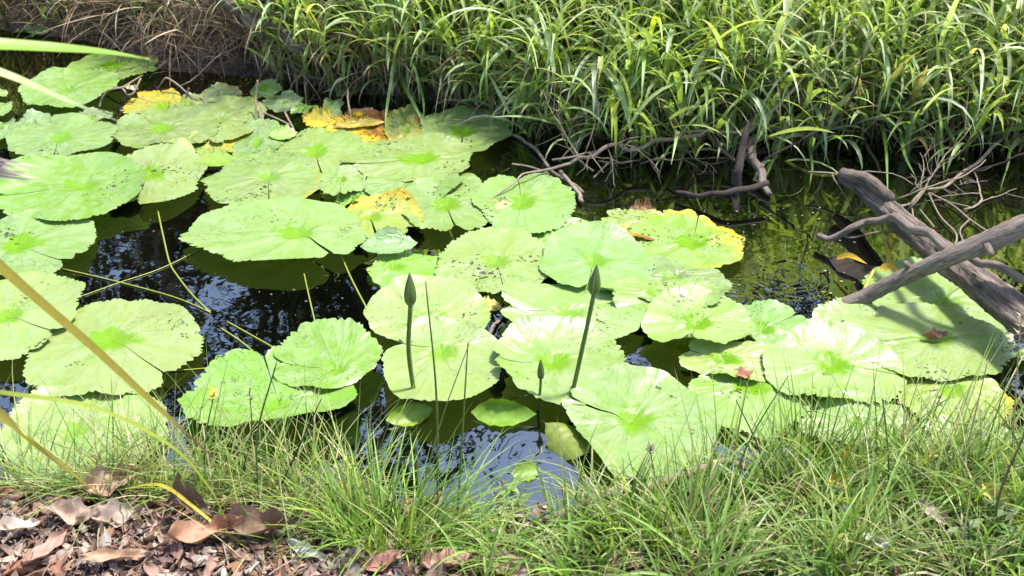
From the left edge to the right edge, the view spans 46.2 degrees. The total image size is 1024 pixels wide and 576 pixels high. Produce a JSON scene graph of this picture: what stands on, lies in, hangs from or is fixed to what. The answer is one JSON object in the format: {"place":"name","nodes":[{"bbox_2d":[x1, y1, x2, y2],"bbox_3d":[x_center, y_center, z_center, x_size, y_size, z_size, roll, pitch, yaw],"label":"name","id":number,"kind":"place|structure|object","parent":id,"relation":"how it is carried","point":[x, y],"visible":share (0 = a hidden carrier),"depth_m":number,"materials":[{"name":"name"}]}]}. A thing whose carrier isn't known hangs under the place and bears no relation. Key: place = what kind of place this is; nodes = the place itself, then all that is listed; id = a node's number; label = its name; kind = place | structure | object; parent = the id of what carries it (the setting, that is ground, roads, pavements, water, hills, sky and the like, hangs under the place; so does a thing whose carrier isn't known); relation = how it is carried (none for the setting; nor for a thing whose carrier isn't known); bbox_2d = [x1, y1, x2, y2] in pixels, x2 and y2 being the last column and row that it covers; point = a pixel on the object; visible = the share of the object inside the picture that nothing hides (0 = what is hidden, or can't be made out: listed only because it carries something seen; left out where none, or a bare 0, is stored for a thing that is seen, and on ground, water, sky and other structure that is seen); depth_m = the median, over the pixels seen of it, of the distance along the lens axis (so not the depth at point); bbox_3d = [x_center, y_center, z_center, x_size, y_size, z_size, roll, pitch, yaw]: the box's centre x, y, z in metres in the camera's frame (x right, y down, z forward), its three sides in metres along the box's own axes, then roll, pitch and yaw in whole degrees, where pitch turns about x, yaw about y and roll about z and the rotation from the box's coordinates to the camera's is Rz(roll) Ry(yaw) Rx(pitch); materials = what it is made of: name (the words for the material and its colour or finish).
{"place":"outdoors","nodes":[
{"label":"outdoors","id":0,"kind":"place"},
{"bbox_2d":[0,29,1023,531],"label":"water","id":1,"kind":"structure","parent":0,"point":[128,243],"depth_m":3.14,"materials":[{"name":"liquid"}]},
{"bbox_2d":[0,271,85,360],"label":"lily pad","id":2,"kind":"object","parent":1,"relation":"on","point":[19,337],"visible":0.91,"depth_m":2.87,"materials":[{"name":"green plant"}]},
{"bbox_2d":[0,209,96,274],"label":"lily pad","id":3,"kind":"object","parent":1,"relation":"on","point":[23,233],"visible":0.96,"depth_m":3.17,"materials":[{"name":"green plant"}]},
{"bbox_2d":[5,113,117,155],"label":"lily pad","id":4,"kind":"object","parent":1,"relation":"on","point":[66,134],"visible":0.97,"depth_m":3.73,"materials":[{"name":"green plant"}]},
{"bbox_2d":[18,67,119,107],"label":"lily pad","id":5,"kind":"object","parent":1,"relation":"on","point":[61,81],"visible":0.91,"depth_m":4.07,"materials":[{"name":"green plant"}]},
{"bbox_2d":[0,152,146,220],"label":"lily pad","id":6,"kind":"object","parent":1,"relation":"on","point":[89,185],"visible":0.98,"depth_m":3.41,"materials":[{"name":"green plant"}]},
{"bbox_2d":[0,385,168,484],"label":"lily pad","id":7,"kind":"object","parent":1,"relation":"on","point":[74,423],"visible":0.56,"depth_m":2.53,"materials":[{"name":"green plant"}]},
{"bbox_2d":[67,50,157,79],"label":"lily pad","id":8,"kind":"object","parent":1,"relation":"on","point":[124,67],"visible":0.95,"depth_m":4.25,"materials":[{"name":"green plant"}]},
{"bbox_2d":[23,298,204,396],"bbox_3d":[-0.908,0.132,2.757,0.400,0.026,0.412,0,32,0],"label":"lily pad","id":9,"kind":"object","parent":1,"relation":"on","point":[166,336],"visible":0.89,"depth_m":2.75,"materials":[{"name":"green plant"}]},
{"bbox_2d":[120,88,181,118],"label":"lily pad","id":10,"kind":"object","parent":1,"relation":"on","point":[162,99],"visible":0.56,"depth_m":4.00,"materials":[{"name":"yellow plant"}]},
{"bbox_2d":[126,137,207,203],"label":"lily pad","id":11,"kind":"object","parent":1,"relation":"on","point":[174,168],"visible":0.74,"depth_m":3.53,"materials":[{"name":"green plant"}]},
{"bbox_2d":[187,131,244,158],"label":"lily pad","id":12,"kind":"object","parent":1,"relation":"on","point":[204,150],"visible":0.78,"depth_m":3.69,"materials":[{"name":"yellow plant"}]},
{"bbox_2d":[200,82,241,101],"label":"lily pad","id":13,"kind":"object","parent":1,"relation":"on","point":[217,89],"visible":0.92,"depth_m":4.04,"materials":[{"name":"green plant"}]},
{"bbox_2d":[193,95,266,142],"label":"lily pad","id":14,"kind":"object","parent":1,"relation":"on","point":[236,114],"visible":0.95,"depth_m":3.88,"materials":[{"name":"green plant"}]},
{"bbox_2d":[113,106,222,147],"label":"lily pad","id":15,"kind":"object","parent":14,"relation":"on","point":[141,131],"visible":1,"depth_m":3.79,"materials":[{"name":"green plant"}]},
{"bbox_2d":[232,118,283,160],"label":"lily pad","id":16,"kind":"object","parent":1,"relation":"on","point":[260,139],"visible":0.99,"depth_m":3.71,"materials":[{"name":"green plant"}]},
{"bbox_2d":[201,151,321,203],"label":"lily pad","id":17,"kind":"object","parent":1,"relation":"on","point":[283,173],"visible":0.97,"depth_m":3.48,"materials":[{"name":"green plant"}]},
{"bbox_2d":[250,78,281,98],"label":"lily pad","id":18,"kind":"object","parent":1,"relation":"on","point":[272,86],"visible":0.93,"depth_m":4.06,"materials":[{"name":"green plant"}]},
{"bbox_2d":[177,345,357,426],"bbox_3d":[-0.522,0.207,2.572,0.384,0.061,0.322,0,32,0],"label":"lily pad","id":19,"kind":"object","parent":1,"relation":"on","point":[237,379],"visible":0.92,"depth_m":2.58,"materials":[{"name":"green plant"}]},
{"bbox_2d":[274,317,382,388],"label":"lily pad","id":20,"kind":"object","parent":19,"relation":"on","point":[351,348],"visible":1,"depth_m":2.69,"materials":[{"name":"green plant"}]},
{"bbox_2d":[178,197,367,261],"bbox_3d":[-0.634,-0.157,3.203,0.503,0.026,0.355,0,32,0],"label":"lily pad","id":21,"kind":"object","parent":1,"relation":"on","point":[271,229],"visible":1,"depth_m":3.21,"materials":[{"name":"green plant"}]},
{"bbox_2d":[262,90,303,112],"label":"lily pad","id":22,"kind":"object","parent":1,"relation":"on","point":[288,99],"visible":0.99,"depth_m":3.97,"materials":[{"name":"green plant"}]},
{"bbox_2d":[265,127,362,172],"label":"lily pad","id":23,"kind":"object","parent":1,"relation":"on","point":[328,149],"visible":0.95,"depth_m":3.68,"materials":[{"name":"green plant"}]},
{"bbox_2d":[302,105,336,127],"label":"curled lily leaf","id":24,"kind":"object","parent":1,"relation":"on","point":[315,117],"visible":1,"depth_m":3.83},
{"bbox_2d":[318,164,365,195],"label":"lily pad","id":25,"kind":"object","parent":1,"relation":"on","point":[350,178],"visible":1,"depth_m":3.46,"materials":[{"name":"green plant"}]},
{"bbox_2d":[326,107,420,143],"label":"lily pad","id":26,"kind":"object","parent":1,"relation":"on","point":[366,134],"visible":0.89,"depth_m":3.81,"materials":[{"name":"yellow plant"}]},
{"bbox_2d":[373,24,427,129],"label":"grass clump","id":27,"kind":"object","parent":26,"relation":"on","point":[403,83],"visible":0.59,"depth_m":3.86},
{"bbox_2d":[383,104,423,140],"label":"lily pad","id":28,"kind":"object","parent":26,"relation":"on","point":[401,122],"visible":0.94,"depth_m":3.82,"materials":[{"name":"green plant"}]},
{"bbox_2d":[348,188,423,237],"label":"lily pad","id":29,"kind":"object","parent":1,"relation":"on","point":[382,210],"visible":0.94,"depth_m":3.30,"materials":[{"name":"yellow plant"}]},
{"bbox_2d":[360,225,417,253],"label":"curled lily leaf","id":30,"kind":"object","parent":1,"relation":"on","point":[387,239],"visible":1,"depth_m":3.14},
{"bbox_2d":[366,253,439,287],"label":"lily pad","id":31,"kind":"object","parent":1,"relation":"on","point":[383,274],"visible":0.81,"depth_m":3.09,"materials":[{"name":"green plant"}]},
{"bbox_2d":[386,402,432,426],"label":"curled lily leaf","id":32,"kind":"object","parent":1,"relation":"on","point":[416,412],"visible":0.94,"depth_m":2.56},
{"bbox_2d":[404,273,417,402],"bbox_3d":[-0.210,0.124,2.535,0.026,0.363,0.026,0,32,0],"label":"water lily bud","id":33,"kind":"object","parent":1,"relation":"on","point":[410,295],"visible":0.89,"depth_m":2.49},
{"bbox_2d":[362,171,464,198],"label":"lily pad","id":34,"kind":"object","parent":1,"relation":"on","point":[373,185],"visible":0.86,"depth_m":3.44,"materials":[{"name":"green plant"}]},
{"bbox_2d":[341,132,472,181],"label":"lily pad","id":35,"kind":"object","parent":34,"relation":"on","point":[428,155],"visible":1,"depth_m":3.58,"materials":[{"name":"green plant"}]},
{"bbox_2d":[363,273,490,346],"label":"lily pad","id":36,"kind":"object","parent":1,"relation":"on","point":[385,312],"visible":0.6,"depth_m":2.89,"materials":[{"name":"green plant"}]},
{"bbox_2d":[381,315,505,400],"bbox_3d":[-0.152,0.163,2.673,0.279,0.030,0.330,0,32,0],"label":"lily pad","id":37,"kind":"object","parent":1,"relation":"on","point":[451,338],"visible":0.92,"depth_m":2.68,"materials":[{"name":"green plant"}]},
{"bbox_2d":[401,176,499,230],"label":"lily pad","id":38,"kind":"object","parent":1,"relation":"on","point":[466,213],"visible":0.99,"depth_m":3.34,"materials":[{"name":"green plant"}]},
{"bbox_2d":[420,105,512,152],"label":"lily pad","id":39,"kind":"object","parent":1,"relation":"on","point":[477,135],"visible":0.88,"depth_m":3.78,"materials":[{"name":"green plant"}]},
{"bbox_2d":[435,227,547,293],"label":"lily pad","id":40,"kind":"object","parent":1,"relation":"on","point":[476,258],"visible":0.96,"depth_m":3.09,"materials":[{"name":"green plant"}]},
{"bbox_2d":[471,398,535,426],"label":"curled lily leaf","id":41,"kind":"object","parent":1,"relation":"on","point":[509,412],"visible":1,"depth_m":2.56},
{"bbox_2d":[472,173,575,232],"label":"lily pad","id":42,"kind":"object","parent":1,"relation":"on","point":[540,201],"visible":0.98,"depth_m":3.36,"materials":[{"name":"green plant"}]},
{"bbox_2d":[494,315,629,404],"bbox_3d":[0.110,0.157,2.666,0.304,0.047,0.317,0,32,0],"label":"lily pad","id":43,"kind":"object","parent":1,"relation":"on","point":[552,343],"visible":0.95,"depth_m":2.70,"materials":[{"name":"green plant"}]},
{"bbox_2d":[545,422,590,460],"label":"curled lily leaf","id":44,"kind":"object","parent":1,"relation":"on","point":[568,433],"visible":0.86,"depth_m":2.48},
{"bbox_2d":[499,282,648,339],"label":"lily pad","id":45,"kind":"object","parent":1,"relation":"on","point":[610,319],"visible":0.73,"depth_m":2.88,"materials":[{"name":"green plant"}]},
{"bbox_2d":[570,265,600,391],"bbox_3d":[0.150,0.118,2.522,0.062,0.387,0.025,0,32,0],"label":"water lily bud","id":46,"kind":"object","parent":1,"relation":"on","point":[594,286],"visible":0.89,"depth_m":2.47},
{"bbox_2d":[539,221,656,290],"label":"lily pad","id":47,"kind":"object","parent":1,"relation":"on","point":[573,255],"visible":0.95,"depth_m":3.09,"materials":[{"name":"green plant"}]},
{"bbox_2d":[491,132,704,200],"bbox_3d":[0.208,-0.385,3.537,0.739,0.095,0.200,-16,36,-24],"label":"branch","id":48,"kind":"object","parent":1,"relation":"on","point":[644,146],"visible":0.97,"depth_m":3.55,"materials":[{"name":"brown plant"}]},
{"bbox_2d":[552,98,662,186],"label":"dead twig","id":49,"kind":"object","parent":1,"relation":"on","point":[589,153],"visible":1,"depth_m":3.50,"materials":[{"name":"wood"}]},
{"bbox_2d":[601,208,671,239],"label":"lily pad","id":50,"kind":"object","parent":1,"relation":"on","point":[626,219],"visible":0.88,"depth_m":3.30,"materials":[{"name":"green plant"}]},
{"bbox_2d":[562,364,722,478],"bbox_3d":[0.282,0.271,2.501,0.300,0.029,0.369,-13,34,-19],"label":"lily pad","id":51,"kind":"object","parent":1,"relation":"on","point":[619,390],"visible":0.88,"depth_m":2.51,"materials":[{"name":"green plant"}]},
{"bbox_2d":[608,256,732,300],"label":"lily pad","id":52,"kind":"object","parent":1,"relation":"on","point":[670,268],"visible":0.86,"depth_m":3.03,"materials":[{"name":"green plant"}]},
{"bbox_2d":[601,277,727,307],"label":"lily pad","id":53,"kind":"object","parent":52,"relation":"on","point":[633,287],"visible":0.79,"depth_m":2.95,"materials":[{"name":"green plant"}]},
{"bbox_2d":[627,209,744,267],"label":"lily pad","id":54,"kind":"object","parent":1,"relation":"on","point":[712,244],"visible":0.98,"depth_m":3.19,"materials":[{"name":"green plant"}]},
{"bbox_2d":[641,283,755,343],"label":"lily pad","id":55,"kind":"object","parent":1,"relation":"on","point":[678,312],"visible":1,"depth_m":2.83,"materials":[{"name":"green plant"}]},
{"bbox_2d":[675,180,769,198],"bbox_3d":[0.594,-0.273,3.378,0.261,0.053,0.064,2,32,3],"label":"stick","id":56,"kind":"object","parent":1,"relation":"on","point":[734,190],"visible":1,"depth_m":3.36,"materials":[{"name":"brown wood"}]},
{"bbox_2d":[678,339,770,381],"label":"lily pad","id":57,"kind":"object","parent":1,"relation":"on","point":[733,354],"visible":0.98,"depth_m":2.71,"materials":[{"name":"green plant"}]},
{"bbox_2d":[706,117,771,195],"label":"branch","id":58,"kind":"object","parent":1,"relation":"on","point":[758,166],"visible":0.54,"depth_m":3.51,"materials":[{"name":"brown plant"}]},
{"bbox_2d":[764,44,865,160],"bbox_3d":[0.850,-0.521,3.382,0.235,0.368,0.068,9,33,15],"label":"dead twig","id":59,"kind":"object","parent":58,"relation":"on","point":[797,142],"visible":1,"depth_m":3.38,"materials":[{"name":"brown wood"}]},
{"bbox_2d":[714,119,764,185],"bbox_3d":[0.676,-0.346,3.541,0.160,0.278,0.136,0,32,0],"label":"stake","id":60,"kind":"object","parent":1,"relation":"in","point":[736,175],"visible":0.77,"depth_m":3.49,"materials":[{"name":"brown wood"}]},
{"bbox_2d":[688,366,810,439],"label":"lily pad","id":61,"kind":"object","parent":1,"relation":"on","point":[726,388],"visible":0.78,"depth_m":2.59,"materials":[{"name":"green plant"}]},
{"bbox_2d":[743,299,807,344],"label":"lily pad","id":62,"kind":"object","parent":1,"relation":"on","point":[763,315],"visible":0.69,"depth_m":2.86,"materials":[{"name":"green plant"}]},
{"bbox_2d":[762,317,906,403],"bbox_3d":[0.714,0.162,2.658,0.317,0.048,0.280,0,32,0],"label":"lily pad","id":63,"kind":"object","parent":1,"relation":"on","point":[808,345],"visible":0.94,"depth_m":2.68,"materials":[{"name":"green plant"}]},
{"bbox_2d":[800,389,911,446],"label":"lily pad","id":64,"kind":"object","parent":1,"relation":"on","point":[837,400],"visible":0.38,"depth_m":2.53,"materials":[{"name":"green plant"}]},
{"bbox_2d":[812,297,904,367],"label":"lily pad","id":65,"kind":"object","parent":1,"relation":"on","point":[838,309],"visible":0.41,"depth_m":2.87,"materials":[{"name":"green plant"}]},
{"bbox_2d":[841,214,1023,303],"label":"dead branch","id":66,"kind":"object","parent":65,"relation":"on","point":[992,240],"visible":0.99,"depth_m":2.73,"materials":[{"name":"wood"}]},
{"bbox_2d":[829,252,898,287],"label":"dying lily leaf","id":67,"kind":"object","parent":1,"relation":"on","point":[841,262],"visible":0.71,"depth_m":3.07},
{"bbox_2d":[842,302,1014,380],"bbox_3d":[0.963,0.120,2.767,0.396,0.019,0.309,0,32,0],"label":"lily pad","id":68,"kind":"object","parent":1,"relation":"on","point":[967,337],"visible":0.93,"depth_m":2.77,"materials":[{"name":"green plant"}]},
{"bbox_2d":[838,168,1023,342],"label":"fallen log","id":69,"kind":"object","parent":1,"relation":"on","point":[994,296],"visible":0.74,"depth_m":2.85,"materials":[{"name":"wood"}]},
{"bbox_2d":[816,212,1023,284],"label":"bough","id":70,"kind":"object","parent":69,"relation":"attached to","point":[932,235],"visible":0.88,"depth_m":2.95,"materials":[{"name":"grey plant"}]},
{"bbox_2d":[862,256,1005,329],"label":"lily pad","id":71,"kind":"object","parent":1,"relation":"on","point":[936,288],"visible":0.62,"depth_m":2.96,"materials":[{"name":"green plant"}]},
{"bbox_2d":[894,134,985,200],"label":"dead twig","id":72,"kind":"object","parent":1,"relation":"on","point":[920,189],"visible":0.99,"depth_m":3.37,"materials":[{"name":"wood"}]},
{"bbox_2d":[882,97,1010,188],"bbox_3d":[1.278,-0.470,3.610,0.423,0.156,0.583,0,32,0],"label":"grass clump","id":73,"kind":"object","parent":1,"relation":"on","point":[947,129],"visible":0.54,"depth_m":3.60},
{"bbox_2d":[897,375,1017,424],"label":"lily pad","id":74,"kind":"object","parent":1,"relation":"on","point":[965,382],"visible":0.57,"depth_m":2.62,"materials":[{"name":"green plant"}]},
{"bbox_2d":[902,103,1013,242],"bbox_3d":[1.350,-0.339,3.414,0.940,0.159,0.298,-26,41,-35],"label":"stick","id":75,"kind":"object","parent":1,"relation":"on","point":[985,154],"visible":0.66,"depth_m":3.41,"materials":[{"name":"wood"}]},
{"bbox_2d":[0,0,1023,575],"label":"ground","id":76,"kind":"structure","parent":0,"point":[16,18],"depth_m":4.16,"materials":[{"name":"soil"}]},
{"bbox_2d":[0,0,216,56],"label":"shaded bank grass","id":77,"kind":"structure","parent":76,"relation":"on","point":[53,11],"depth_m":4.43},
{"bbox_2d":[0,38,225,517],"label":"strap leaf plant","id":78,"kind":"object","parent":76,"relation":"on","point":[7,272],"visible":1,"depth_m":1.40,"materials":[{"name":"plant"}]},
{"bbox_2d":[57,378,300,516],"bbox_3d":[-0.604,0.327,2.282,0.417,0.224,0.374,10,33,16],"label":"grass tuft","id":79,"kind":"object","parent":76,"relation":"on","point":[228,432],"visible":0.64,"depth_m":2.32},
{"bbox_2d":[0,506,572,575],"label":"twig debris","id":80,"kind":"object","parent":76,"relation":"on","point":[27,533],"visible":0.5,"depth_m":2.12,"materials":[{"name":"brown plant"}]},
{"bbox_2d":[0,331,633,575],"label":"sprawling grass","id":81,"kind":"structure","parent":76,"relation":"on","point":[221,475],"depth_m":2.31,"materials":[{"name":"plant"}]},
{"bbox_2d":[215,404,421,569],"bbox_3d":[-0.350,0.367,2.220,0.410,0.217,0.319,15,35,22],"label":"grass tuft","id":82,"kind":"object","parent":76,"relation":"on","point":[298,491],"visible":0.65,"depth_m":2.25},
{"bbox_2d":[232,416,506,575],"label":"grass tuft","id":83,"kind":"object","parent":76,"relation":"on","point":[353,520],"visible":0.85,"depth_m":2.19,"materials":[{"name":"plant"}]},
{"bbox_2d":[384,395,600,575],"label":"grass tuft","id":84,"kind":"object","parent":76,"relation":"on","point":[466,536],"visible":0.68,"depth_m":2.18,"materials":[{"name":"plant"}]},
{"bbox_2d":[425,281,438,510],"bbox_3d":[-0.137,0.205,2.118,0.013,0.508,0.004,0,32,0],"label":"grass culm","id":85,"kind":"object","parent":84,"relation":"on","point":[437,447],"depth_m":2.11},
{"bbox_2d":[0,477,1023,575],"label":"leaf litter","id":86,"kind":"object","parent":76,"relation":"on","point":[175,549],"visible":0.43,"depth_m":2.13,"materials":[{"name":"plant"}]},
{"bbox_2d":[23,529,66,564],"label":"dead leaf","id":87,"kind":"object","parent":86,"relation":"on","point":[51,543],"visible":1,"depth_m":2.11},
{"bbox_2d":[46,495,100,524],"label":"dead leaf","id":88,"kind":"object","parent":86,"relation":"on","point":[66,511],"visible":0.94,"depth_m":2.20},
{"bbox_2d":[81,463,139,495],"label":"dead leaf","id":89,"kind":"object","parent":86,"relation":"on","point":[99,468],"visible":0.78,"depth_m":2.29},
{"bbox_2d":[79,547,150,561],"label":"dead leaf","id":90,"kind":"object","parent":86,"relation":"on","point":[103,554],"visible":1,"depth_m":2.08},
{"bbox_2d":[89,498,141,527],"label":"dead leaf","id":91,"kind":"object","parent":86,"relation":"on","point":[109,510],"visible":0.94,"depth_m":2.19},
{"bbox_2d":[165,472,212,518],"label":"dead leaf","id":92,"kind":"object","parent":86,"relation":"on","point":[189,493],"visible":0.86,"depth_m":2.19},
{"bbox_2d":[168,514,243,543],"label":"dead leaf","id":93,"kind":"object","parent":86,"relation":"on","point":[197,533],"visible":0.98,"depth_m":2.13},
{"bbox_2d":[226,503,295,536],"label":"dead leaf","id":94,"kind":"object","parent":86,"relation":"on","point":[272,515],"visible":0.94,"depth_m":2.16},
{"bbox_2d":[366,547,403,571],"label":"dead leaf","id":95,"kind":"object","parent":86,"relation":"on","point":[388,558],"visible":0.95,"depth_m":2.11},
{"bbox_2d":[421,548,475,567],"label":"dead leaf","id":96,"kind":"object","parent":86,"relation":"on","point":[428,558],"visible":0.73,"depth_m":2.11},
{"bbox_2d":[487,549,533,575],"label":"dead leaf","id":97,"kind":"object","parent":86,"relation":"on","point":[517,572],"visible":0.65,"depth_m":2.11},
{"bbox_2d":[0,0,1023,166],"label":"dead grass","id":98,"kind":"structure","parent":76,"relation":"on","point":[238,36],"depth_m":4.09,"materials":[{"name":"plant"}]},
{"bbox_2d":[567,413,786,559],"bbox_3d":[0.288,0.384,2.142,0.414,0.237,0.402,0,32,0],"label":"grass tuft","id":99,"kind":"object","parent":76,"relation":"on","point":[696,479],"visible":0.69,"depth_m":2.17,"materials":[{"name":"plant"}]},
{"bbox_2d":[410,329,1023,575],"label":"grass","id":100,"kind":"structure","parent":76,"relation":"on","point":[865,498],"depth_m":2.15,"materials":[{"name":"plant"}]},
{"bbox_2d":[538,458,764,524],"bbox_3d":[0.272,0.375,2.299,0.490,0.042,0.037,-11,34,-17],"label":"stick","id":101,"kind":"object","parent":100,"relation":"on","point":[671,479],"visible":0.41,"depth_m":2.29,"materials":[{"name":"wood"}]},
{"bbox_2d":[635,358,818,503],"bbox_3d":[0.390,0.303,2.268,0.347,0.274,0.349,0,32,0],"label":"grass tuft","id":102,"kind":"object","parent":76,"relation":"on","point":[735,448],"visible":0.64,"depth_m":2.32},
{"bbox_2d":[743,348,873,479],"bbox_3d":[0.580,0.275,2.312,0.258,0.286,0.241,-21,38,-30],"label":"grass tuft","id":103,"kind":"object","parent":76,"relation":"on","point":[809,438],"visible":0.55,"depth_m":2.32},
{"bbox_2d":[873,359,1023,536],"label":"grass tuft","id":104,"kind":"object","parent":76,"relation":"on","point":[994,457],"visible":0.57,"depth_m":2.23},
{"bbox_2d":[187,0,1023,180],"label":"bank grass","id":105,"kind":"structure","parent":0,"point":[707,35],"depth_m":3.62,"materials":[{"name":"plant"}]},
{"bbox_2d":[211,0,322,62],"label":"fallen branch","id":106,"kind":"object","parent":105,"relation":"on","point":[247,18],"visible":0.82,"depth_m":3.99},
{"bbox_2d":[680,3,866,133],"bbox_3d":[0.786,-0.640,3.542,0.569,0.362,0.074,-8,33,-13],"label":"cane","id":107,"kind":"object","parent":105,"relation":"on","point":[791,91],"visible":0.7,"depth_m":3.56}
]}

